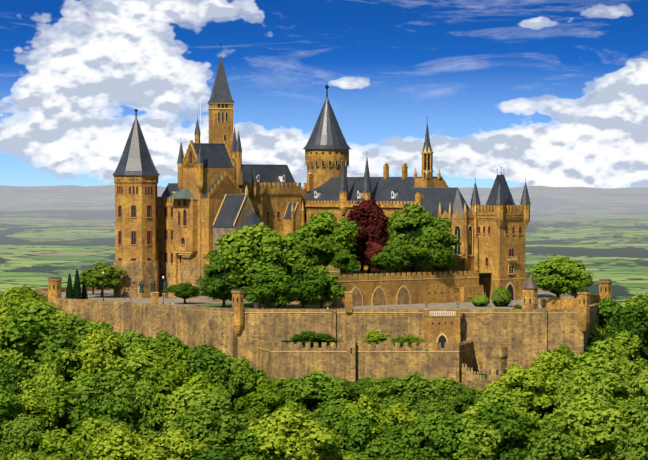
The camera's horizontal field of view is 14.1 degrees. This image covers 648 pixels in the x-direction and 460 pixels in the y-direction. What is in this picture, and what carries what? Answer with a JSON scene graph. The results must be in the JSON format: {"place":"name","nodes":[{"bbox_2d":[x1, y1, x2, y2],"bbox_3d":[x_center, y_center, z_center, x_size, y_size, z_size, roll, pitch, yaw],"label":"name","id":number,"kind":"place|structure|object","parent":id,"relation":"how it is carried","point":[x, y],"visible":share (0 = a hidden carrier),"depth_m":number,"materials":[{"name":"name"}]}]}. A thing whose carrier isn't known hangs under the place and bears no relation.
{"place":"outdoors","nodes":[
{"label":"outdoors","id":0,"kind":"place"},
{"bbox_2d":[0,185,647,438],"bbox_3d":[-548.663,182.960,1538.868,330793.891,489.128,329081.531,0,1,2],"label":"terrain","id":1,"kind":"structure","parent":0,"point":[61,231],"depth_m":20648.62,"materials":[{"name":"plant"}]},
{"bbox_2d":[0,383,26,443],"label":"broad tree","id":2,"kind":"object","parent":1,"relation":"on","point":[10,407],"visible":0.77,"depth_m":746.75,"materials":[{"name":"green plant"}]},
{"bbox_2d":[0,360,29,395],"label":"broad tree","id":3,"kind":"object","parent":1,"relation":"on","point":[11,375],"visible":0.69,"depth_m":775.49,"materials":[{"name":"green plant"}]},
{"bbox_2d":[0,286,29,301],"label":"broad tree","id":4,"kind":"object","parent":1,"relation":"on","point":[15,294],"visible":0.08,"depth_m":902.05,"materials":[{"name":"green plant"}]},
{"bbox_2d":[0,316,34,368],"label":"broad tree","id":5,"kind":"object","parent":1,"relation":"on","point":[7,354],"visible":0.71,"depth_m":784.43,"materials":[{"name":"green plant"}]},
{"bbox_2d":[11,448,38,459],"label":"broad tree","id":6,"kind":"object","parent":1,"relation":"on","point":[22,455],"visible":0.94,"depth_m":730.60,"materials":[{"name":"green plant"}]},
{"bbox_2d":[3,284,47,301],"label":"broad tree","id":7,"kind":"object","parent":1,"relation":"on","point":[29,290],"depth_m":927.10,"materials":[{"name":"green plant"}]},
{"bbox_2d":[0,412,55,459],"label":"broad tree","id":8,"kind":"object","parent":1,"relation":"on","point":[23,432],"visible":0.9,"depth_m":742.18,"materials":[{"name":"green plant"}]},
{"bbox_2d":[9,386,67,431],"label":"broad tree","id":9,"kind":"object","parent":1,"relation":"on","point":[36,405],"visible":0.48,"depth_m":754.64,"materials":[{"name":"green plant"}]},
{"bbox_2d":[17,362,69,399],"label":"broad tree","id":10,"kind":"object","parent":1,"relation":"on","point":[45,379],"visible":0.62,"depth_m":766.53,"materials":[{"name":"green plant"}]},
{"bbox_2d":[0,301,100,382],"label":"broad tree","id":11,"kind":"object","parent":1,"relation":"on","point":[29,323],"visible":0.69,"depth_m":789.36,"materials":[{"name":"green plant"}]},
{"bbox_2d":[26,351,78,395],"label":"broad tree","id":12,"kind":"object","parent":1,"relation":"on","point":[46,358],"visible":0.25,"depth_m":779.57,"materials":[{"name":"green plant"}]},
{"bbox_2d":[32,427,75,459],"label":"broad tree","id":13,"kind":"object","parent":1,"relation":"on","point":[53,442],"visible":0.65,"depth_m":739.46,"materials":[{"name":"green plant"}]},
{"bbox_2d":[29,314,87,396],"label":"broad tree","id":14,"kind":"object","parent":1,"relation":"on","point":[58,341],"visible":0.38,"depth_m":788.07,"materials":[{"name":"green plant"}]},
{"bbox_2d":[44,370,97,428],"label":"broad tree","id":15,"kind":"object","parent":1,"relation":"on","point":[83,381],"visible":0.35,"depth_m":761.40,"materials":[{"name":"green plant"}]},
{"bbox_2d":[60,417,108,459],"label":"broad tree","id":16,"kind":"object","parent":1,"relation":"on","point":[86,432],"visible":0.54,"depth_m":729.70,"materials":[{"name":"green plant"}]},
{"bbox_2d":[57,326,122,377],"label":"broad tree","id":17,"kind":"object","parent":1,"relation":"on","point":[98,347],"visible":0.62,"depth_m":782.47,"materials":[{"name":"green plant"}]},
{"bbox_2d":[62,418,148,459],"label":"broad tree","id":18,"kind":"object","parent":1,"relation":"on","point":[110,427],"visible":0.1,"depth_m":738.55,"materials":[{"name":"green plant"}]},
{"bbox_2d":[91,322,120,338],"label":"broad tree","id":19,"kind":"object","parent":1,"relation":"on","point":[106,326],"visible":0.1,"depth_m":824.83,"materials":[{"name":"green plant"}]},
{"bbox_2d":[61,371,155,432],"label":"broad tree","id":20,"kind":"object","parent":1,"relation":"on","point":[111,400],"visible":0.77,"depth_m":754.32,"materials":[{"name":"green plant"}]},
{"bbox_2d":[82,427,165,459],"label":"broad tree","id":21,"kind":"object","parent":1,"relation":"on","point":[120,445],"visible":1,"depth_m":727.50,"materials":[{"name":"green plant"}]},
{"bbox_2d":[106,329,163,385],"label":"broad tree","id":22,"kind":"object","parent":1,"relation":"on","point":[129,342],"visible":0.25,"depth_m":789.56,"materials":[{"name":"green plant"}]},
{"bbox_2d":[106,345,184,389],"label":"broad tree","id":23,"kind":"object","parent":1,"relation":"on","point":[136,366],"visible":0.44,"depth_m":777.28,"materials":[{"name":"green plant"}]},
{"bbox_2d":[127,379,170,436],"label":"broad tree","id":24,"kind":"object","parent":1,"relation":"on","point":[152,413],"visible":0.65,"depth_m":756.67,"materials":[{"name":"green plant"}]},
{"bbox_2d":[133,428,171,459],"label":"broad tree","id":25,"kind":"object","parent":1,"relation":"on","point":[149,435],"visible":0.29,"depth_m":743.67,"materials":[{"name":"green plant"}]},
{"bbox_2d":[137,355,188,433],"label":"broad tree","id":26,"kind":"object","parent":1,"relation":"on","point":[175,375],"visible":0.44,"depth_m":774.47,"materials":[{"name":"green plant"}]},
{"bbox_2d":[149,329,180,345],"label":"broad tree","id":27,"kind":"object","parent":1,"relation":"on","point":[162,336],"visible":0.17,"depth_m":811.14,"materials":[{"name":"green plant"}]},
{"bbox_2d":[158,338,189,359],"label":"broad tree","id":28,"kind":"object","parent":1,"relation":"on","point":[174,343],"visible":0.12,"depth_m":803.63,"materials":[{"name":"green plant"}]},
{"bbox_2d":[163,347,190,374],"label":"broad tree","id":29,"kind":"object","parent":1,"relation":"on","point":[177,356],"visible":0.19,"depth_m":795.19,"materials":[{"name":"green plant"}]},
{"bbox_2d":[154,427,211,459],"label":"broad tree","id":30,"kind":"object","parent":1,"relation":"on","point":[179,444],"visible":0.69,"depth_m":738.93,"materials":[{"name":"green plant"}]},
{"bbox_2d":[161,384,228,437],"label":"broad tree","id":31,"kind":"object","parent":1,"relation":"on","point":[182,398],"visible":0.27,"depth_m":757.39,"materials":[{"name":"green plant"}]},
{"bbox_2d":[170,373,231,398],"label":"broad tree","id":32,"kind":"object","parent":1,"relation":"on","point":[205,385],"visible":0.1,"depth_m":771.81,"materials":[{"name":"green plant"}]},
{"bbox_2d":[164,393,254,447],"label":"broad tree","id":33,"kind":"object","parent":1,"relation":"on","point":[210,422],"visible":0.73,"depth_m":748.79,"materials":[{"name":"green plant"}]},
{"bbox_2d":[185,341,233,382],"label":"broad tree","id":34,"kind":"object","parent":1,"relation":"on","point":[207,358],"visible":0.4,"depth_m":787.80,"materials":[{"name":"green plant"}]},
{"bbox_2d":[187,444,245,459],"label":"broad tree","id":35,"kind":"object","parent":1,"relation":"on","point":[219,452],"visible":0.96,"depth_m":735.93,"materials":[{"name":"green plant"}]},
{"bbox_2d":[211,356,268,413],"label":"broad tree","id":36,"kind":"object","parent":1,"relation":"on","point":[242,377],"visible":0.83,"depth_m":784.04,"materials":[{"name":"green plant"}]},
{"bbox_2d":[226,430,284,459],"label":"broad tree","id":37,"kind":"object","parent":1,"relation":"on","point":[248,444],"visible":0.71,"depth_m":746.05,"materials":[{"name":"green plant"}]},
{"bbox_2d":[243,406,267,422],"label":"broad tree","id":38,"kind":"object","parent":1,"relation":"on","point":[257,413],"visible":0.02,"depth_m":766.91,"materials":[{"name":"green plant"}]},
{"bbox_2d":[234,376,283,416],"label":"broad tree","id":39,"kind":"object","parent":1,"relation":"on","point":[266,396],"visible":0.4,"depth_m":777.22,"materials":[{"name":"green plant"}]},
{"bbox_2d":[243,408,334,459],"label":"broad tree","id":40,"kind":"object","parent":1,"relation":"on","point":[289,434],"visible":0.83,"depth_m":748.42,"materials":[{"name":"green plant"}]},
{"bbox_2d":[274,401,312,419],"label":"broad tree","id":41,"kind":"object","parent":1,"relation":"on","point":[295,406],"visible":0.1,"depth_m":775.79,"materials":[{"name":"green plant"}]},
{"bbox_2d":[282,370,348,412],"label":"broad tree","id":42,"kind":"object","parent":1,"relation":"on","point":[312,391],"visible":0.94,"depth_m":785.69,"materials":[{"name":"green plant"}]},
{"bbox_2d":[61,269,576,308],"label":"castle terraces","id":43,"kind":"object","parent":1,"relation":"on","point":[169,300],"visible":0.22,"depth_m":894.96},
{"bbox_2d":[72,269,81,298],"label":"conifer tree","id":44,"kind":"object","parent":43,"relation":"on","point":[77,293],"visible":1,"depth_m":909.25,"materials":[{"name":"green plant"}]},
{"bbox_2d":[79,262,127,297],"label":"broad tree","id":45,"kind":"object","parent":43,"relation":"on","point":[94,277],"visible":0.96,"depth_m":938.89,"materials":[{"name":"green plant"}]},
{"bbox_2d":[113,109,159,297],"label":"castle tower","id":46,"kind":"structure","parent":43,"relation":"on","point":[135,173],"depth_m":943.03,"materials":[{"name":"stone"}]},
{"bbox_2d":[161,282,204,303],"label":"broad tree","id":47,"kind":"object","parent":43,"relation":"on","point":[185,290],"visible":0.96,"depth_m":889.37,"materials":[{"name":"green plant"}]},
{"bbox_2d":[157,44,244,297],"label":"tower","id":48,"kind":"structure","parent":43,"relation":"on","point":[210,174],"depth_m":943.40,"materials":[{"name":"stone"}]},
{"bbox_2d":[196,255,253,306],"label":"bushy tree","id":49,"kind":"object","parent":43,"relation":"on","point":[218,282],"visible":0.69,"depth_m":862.80,"materials":[{"name":"green plant"}]},
{"bbox_2d":[214,222,304,308],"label":"broad tree","id":50,"kind":"object","parent":43,"relation":"on","point":[250,251],"visible":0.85,"depth_m":849.17,"materials":[{"name":"green plant"}]},
{"bbox_2d":[242,264,294,308],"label":"bushy tree","id":51,"kind":"object","parent":43,"relation":"on","point":[270,286],"visible":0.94,"depth_m":837.05,"materials":[{"name":"green plant"}]},
{"bbox_2d":[199,185,339,306],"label":"chapel","id":52,"kind":"structure","parent":43,"relation":"on","point":[236,211],"depth_m":927.79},
{"bbox_2d":[281,282,301,308],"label":"broad tree","id":53,"kind":"object","parent":43,"relation":"on","point":[293,291],"visible":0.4,"depth_m":841.76,"materials":[{"name":"green plant"}]},
{"bbox_2d":[282,331,330,344],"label":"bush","id":54,"kind":"object","parent":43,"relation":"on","point":[303,337],"visible":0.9,"depth_m":811.79,"materials":[{"name":"green plant"}]},
{"bbox_2d":[285,256,328,308],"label":"bushy tree","id":55,"kind":"object","parent":43,"relation":"on","point":[308,281],"visible":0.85,"depth_m":848.45,"materials":[{"name":"green plant"}]},
{"bbox_2d":[297,243,319,266],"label":"bushy tree","id":56,"kind":"object","parent":43,"relation":"on","point":[305,248],"visible":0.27,"depth_m":887.08,"materials":[{"name":"green plant"}]},
{"bbox_2d":[292,208,361,266],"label":"bushy tree","id":57,"kind":"object","parent":43,"relation":"on","point":[323,237],"visible":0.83,"depth_m":891.78,"materials":[{"name":"green plant"}]},
{"bbox_2d":[315,265,346,307],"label":"bushy tree","id":58,"kind":"object","parent":43,"relation":"on","point":[334,288],"visible":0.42,"depth_m":858.14,"materials":[{"name":"green plant"}]},
{"bbox_2d":[239,85,447,269],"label":"castle wings","id":59,"kind":"object","parent":43,"relation":"on","point":[281,200],"visible":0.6,"depth_m":973.05},
{"bbox_2d":[329,249,360,273],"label":"bushy tree","id":60,"kind":"object","parent":43,"relation":"on","point":[345,261],"visible":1,"depth_m":881.94,"materials":[{"name":"green plant"}]},
{"bbox_2d":[347,197,389,272],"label":"tree","id":61,"kind":"object","parent":43,"relation":"on","point":[369,216],"visible":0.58,"depth_m":907.66,"materials":[{"name":"red plant"}]},
{"bbox_2d":[359,238,383,272],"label":"tree","id":62,"kind":"object","parent":43,"relation":"on","point":[372,250],"visible":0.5,"depth_m":900.70,"materials":[{"name":"red plant"}]},
{"bbox_2d":[362,329,391,344],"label":"bush","id":63,"kind":"object","parent":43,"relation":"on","point":[376,336],"visible":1,"depth_m":813.30,"materials":[{"name":"green plant"}]},
{"bbox_2d":[370,240,409,272],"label":"bushy tree","id":64,"kind":"object","parent":43,"relation":"on","point":[393,256],"visible":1,"depth_m":889.40,"materials":[{"name":"green plant"}]},
{"bbox_2d":[383,202,461,275],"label":"bushy tree","id":65,"kind":"object","parent":43,"relation":"on","point":[409,223],"visible":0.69,"depth_m":900.32,"materials":[{"name":"green plant"}]},
{"bbox_2d":[406,225,457,274],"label":"bushy tree","id":66,"kind":"object","parent":43,"relation":"on","point":[430,256],"visible":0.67,"depth_m":895.53,"materials":[{"name":"green plant"}]},
{"bbox_2d":[399,118,478,272],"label":"castle chapel","id":67,"kind":"structure","parent":43,"relation":"on","point":[450,203],"depth_m":923.86,"materials":[{"name":"stone"}]},
{"bbox_2d":[471,295,489,306],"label":"topiary","id":68,"kind":"object","parent":43,"relation":"on","point":[480,301],"visible":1,"depth_m":870.42,"materials":[{"name":"green plant"}]},
{"bbox_2d":[491,287,511,306],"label":"topiary","id":69,"kind":"object","parent":43,"relation":"on","point":[501,297],"visible":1,"depth_m":870.02,"materials":[{"name":"green plant"}]},
{"bbox_2d":[523,255,594,296],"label":"broad tree","id":70,"kind":"object","parent":43,"relation":"on","point":[556,275],"visible":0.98,"depth_m":850.78,"materials":[{"name":"green plant"}]},
{"bbox_2d":[567,271,593,297],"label":"broad tree","id":71,"kind":"object","parent":43,"relation":"on","point":[588,282],"visible":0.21,"depth_m":870.74,"materials":[{"name":"green plant"}]},
{"bbox_2d":[35,271,611,387],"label":"castle bastion walls","id":72,"kind":"structure","parent":1,"relation":"on","point":[466,346],"depth_m":823.16,"materials":[{"name":"stone"}]},
{"bbox_2d":[305,421,347,459],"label":"broad tree","id":73,"kind":"object","parent":1,"relation":"on","point":[336,452],"visible":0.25,"depth_m":753.38,"materials":[{"name":"green plant"}]},
{"bbox_2d":[312,406,344,431],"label":"broad tree","id":74,"kind":"object","parent":1,"relation":"on","point":[331,414],"visible":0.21,"depth_m":766.41,"materials":[{"name":"green plant"}]},
{"bbox_2d":[310,397,350,425],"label":"broad tree","id":75,"kind":"object","parent":1,"relation":"on","point":[340,403],"visible":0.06,"depth_m":775.64,"materials":[{"name":"green plant"}]},
{"bbox_2d":[337,383,362,400],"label":"bushy tree","id":76,"kind":"object","parent":1,"relation":"on","point":[356,387],"visible":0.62,"depth_m":793.85,"materials":[{"name":"green plant"}]},
{"bbox_2d":[330,406,385,455],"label":"broad tree","id":77,"kind":"object","parent":1,"relation":"on","point":[356,427],"visible":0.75,"depth_m":758.84,"materials":[{"name":"green plant"}]},
{"bbox_2d":[341,451,375,459],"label":"broad tree","id":78,"kind":"object","parent":1,"relation":"on","point":[352,456],"visible":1,"depth_m":747.36,"materials":[{"name":"green plant"}]},
{"bbox_2d":[339,393,397,443],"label":"broad tree","id":79,"kind":"object","parent":1,"relation":"on","point":[380,415],"visible":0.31,"depth_m":767.08,"materials":[{"name":"green plant"}]},
{"bbox_2d":[359,378,386,402],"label":"bushy tree","id":80,"kind":"object","parent":1,"relation":"on","point":[372,391],"visible":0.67,"depth_m":793.89,"materials":[{"name":"green plant"}]},
{"bbox_2d":[358,434,407,459],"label":"broad tree","id":81,"kind":"object","parent":1,"relation":"on","point":[381,446],"visible":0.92,"depth_m":753.22,"materials":[{"name":"green plant"}]},
{"bbox_2d":[360,424,422,459],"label":"broad tree","id":82,"kind":"object","parent":1,"relation":"on","point":[392,435],"visible":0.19,"depth_m":760.08,"materials":[{"name":"green plant"}]},
{"bbox_2d":[388,401,421,426],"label":"broad tree","id":83,"kind":"object","parent":1,"relation":"on","point":[404,418],"visible":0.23,"depth_m":774.21,"materials":[{"name":"green plant"}]},
{"bbox_2d":[393,448,429,459],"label":"broad tree","id":84,"kind":"object","parent":1,"relation":"on","point":[408,455],"visible":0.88,"depth_m":747.66,"materials":[{"name":"green plant"}]},
{"bbox_2d":[379,372,446,412],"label":"broad tree","id":85,"kind":"object","parent":1,"relation":"on","point":[415,391],"visible":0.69,"depth_m":784.10,"materials":[{"name":"green plant"}]},
{"bbox_2d":[413,396,457,423],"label":"broad tree","id":86,"kind":"object","parent":1,"relation":"on","point":[438,405],"visible":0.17,"depth_m":776.13,"materials":[{"name":"green plant"}]},
{"bbox_2d":[396,411,476,459],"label":"broad tree","id":87,"kind":"object","parent":1,"relation":"on","point":[436,433],"visible":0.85,"depth_m":755.17,"materials":[{"name":"green plant"}]},
{"bbox_2d":[433,376,464,412],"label":"bushy tree","id":88,"kind":"object","parent":1,"relation":"on","point":[440,383],"visible":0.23,"depth_m":793.07,"materials":[{"name":"green plant"}]},
{"bbox_2d":[439,377,479,412],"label":"bushy tree","id":89,"kind":"object","parent":1,"relation":"on","point":[467,398],"visible":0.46,"depth_m":793.33,"materials":[{"name":"green plant"}]},
{"bbox_2d":[438,448,490,459],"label":"broad tree","id":90,"kind":"object","parent":1,"relation":"on","point":[472,455],"visible":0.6,"depth_m":747.85,"materials":[{"name":"green plant"}]},
{"bbox_2d":[454,416,505,459],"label":"broad tree","id":91,"kind":"object","parent":1,"relation":"on","point":[481,438],"visible":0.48,"depth_m":758.19,"materials":[{"name":"green plant"}]},
{"bbox_2d":[452,402,539,459],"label":"broad tree","id":92,"kind":"object","parent":1,"relation":"on","point":[514,427],"visible":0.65,"depth_m":763.97,"materials":[{"name":"green plant"}]},
{"bbox_2d":[473,385,527,411],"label":"broad tree","id":93,"kind":"object","parent":1,"relation":"on","point":[502,394],"visible":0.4,"depth_m":785.41,"materials":[{"name":"green plant"}]},
{"bbox_2d":[482,365,556,413],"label":"broad tree","id":94,"kind":"object","parent":1,"relation":"on","point":[523,383],"visible":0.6,"depth_m":794.30,"materials":[{"name":"green plant"}]},
{"bbox_2d":[508,404,540,445],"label":"broad tree","id":95,"kind":"object","parent":1,"relation":"on","point":[526,413],"visible":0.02,"depth_m":773.72,"materials":[{"name":"green plant"}]},
{"bbox_2d":[505,349,576,414],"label":"broad tree","id":96,"kind":"object","parent":1,"relation":"on","point":[543,364],"visible":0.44,"depth_m":804.94,"materials":[{"name":"green plant"}]},
{"bbox_2d":[524,420,586,459],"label":"broad tree","id":97,"kind":"object","parent":1,"relation":"on","point":[554,443],"visible":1,"depth_m":750.00,"materials":[{"name":"green plant"}]},
{"bbox_2d":[553,343,574,359],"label":"broad tree","id":98,"kind":"object","parent":1,"relation":"on","point":[562,349],"visible":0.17,"depth_m":819.19,"materials":[{"name":"green plant"}]},
{"bbox_2d":[553,368,615,408],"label":"broad tree","id":99,"kind":"object","parent":1,"relation":"on","point":[580,382],"visible":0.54,"depth_m":784.02,"materials":[{"name":"green plant"}]},
{"bbox_2d":[538,393,632,458],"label":"broad tree","id":100,"kind":"object","parent":1,"relation":"on","point":[586,419],"visible":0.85,"depth_m":766.73,"materials":[{"name":"green plant"}]},
{"bbox_2d":[550,356,640,402],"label":"broad tree","id":101,"kind":"object","parent":1,"relation":"on","point":[604,370],"visible":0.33,"depth_m":804.09,"materials":[{"name":"green plant"}]},
{"bbox_2d":[589,322,623,358],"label":"broad tree","id":102,"kind":"object","parent":1,"relation":"on","point":[596,333],"visible":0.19,"depth_m":834.89,"materials":[{"name":"green plant"}]},
{"bbox_2d":[571,340,643,374],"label":"broad tree","id":103,"kind":"object","parent":1,"relation":"on","point":[610,350],"visible":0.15,"depth_m":813.32,"materials":[{"name":"green plant"}]},
{"bbox_2d":[594,295,637,339],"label":"broad tree","id":104,"kind":"object","parent":1,"relation":"on","point":[609,310],"visible":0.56,"depth_m":850.21,"materials":[{"name":"green plant"}]},
{"bbox_2d":[589,404,647,459],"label":"broad tree","id":105,"kind":"object","parent":1,"relation":"on","point":[636,420],"visible":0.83,"depth_m":763.80,"materials":[{"name":"green plant"}]},
{"bbox_2d":[603,303,647,361],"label":"broad tree","id":106,"kind":"object","parent":1,"relation":"on","point":[639,326],"visible":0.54,"depth_m":849.55,"materials":[{"name":"green plant"}]},
{"bbox_2d":[613,330,647,369],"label":"broad tree","id":107,"kind":"object","parent":1,"relation":"on","point":[627,343],"visible":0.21,"depth_m":841.21,"materials":[{"name":"green plant"}]},
{"bbox_2d":[616,368,647,410],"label":"broad tree","id":108,"kind":"object","parent":1,"relation":"on","point":[639,383],"visible":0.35,"depth_m":801.47,"materials":[{"name":"green plant"}]},
{"bbox_2d":[630,297,647,364],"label":"broad tree","id":109,"kind":"object","parent":1,"relation":"on","point":[644,304],"visible":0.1,"depth_m":866.88,"materials":[{"name":"green plant"}]},
{"bbox_2d":[0,0,647,188],"label":"sky","id":110,"kind":"structure","parent":0,"point":[550,93],"materials":[{"name":"blue"}]},
{"bbox_2d":[460,167,530,301],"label":"castle tower","id":111,"kind":"structure","parent":0,"point":[503,219],"depth_m":920.29,"materials":[{"name":"stone"}]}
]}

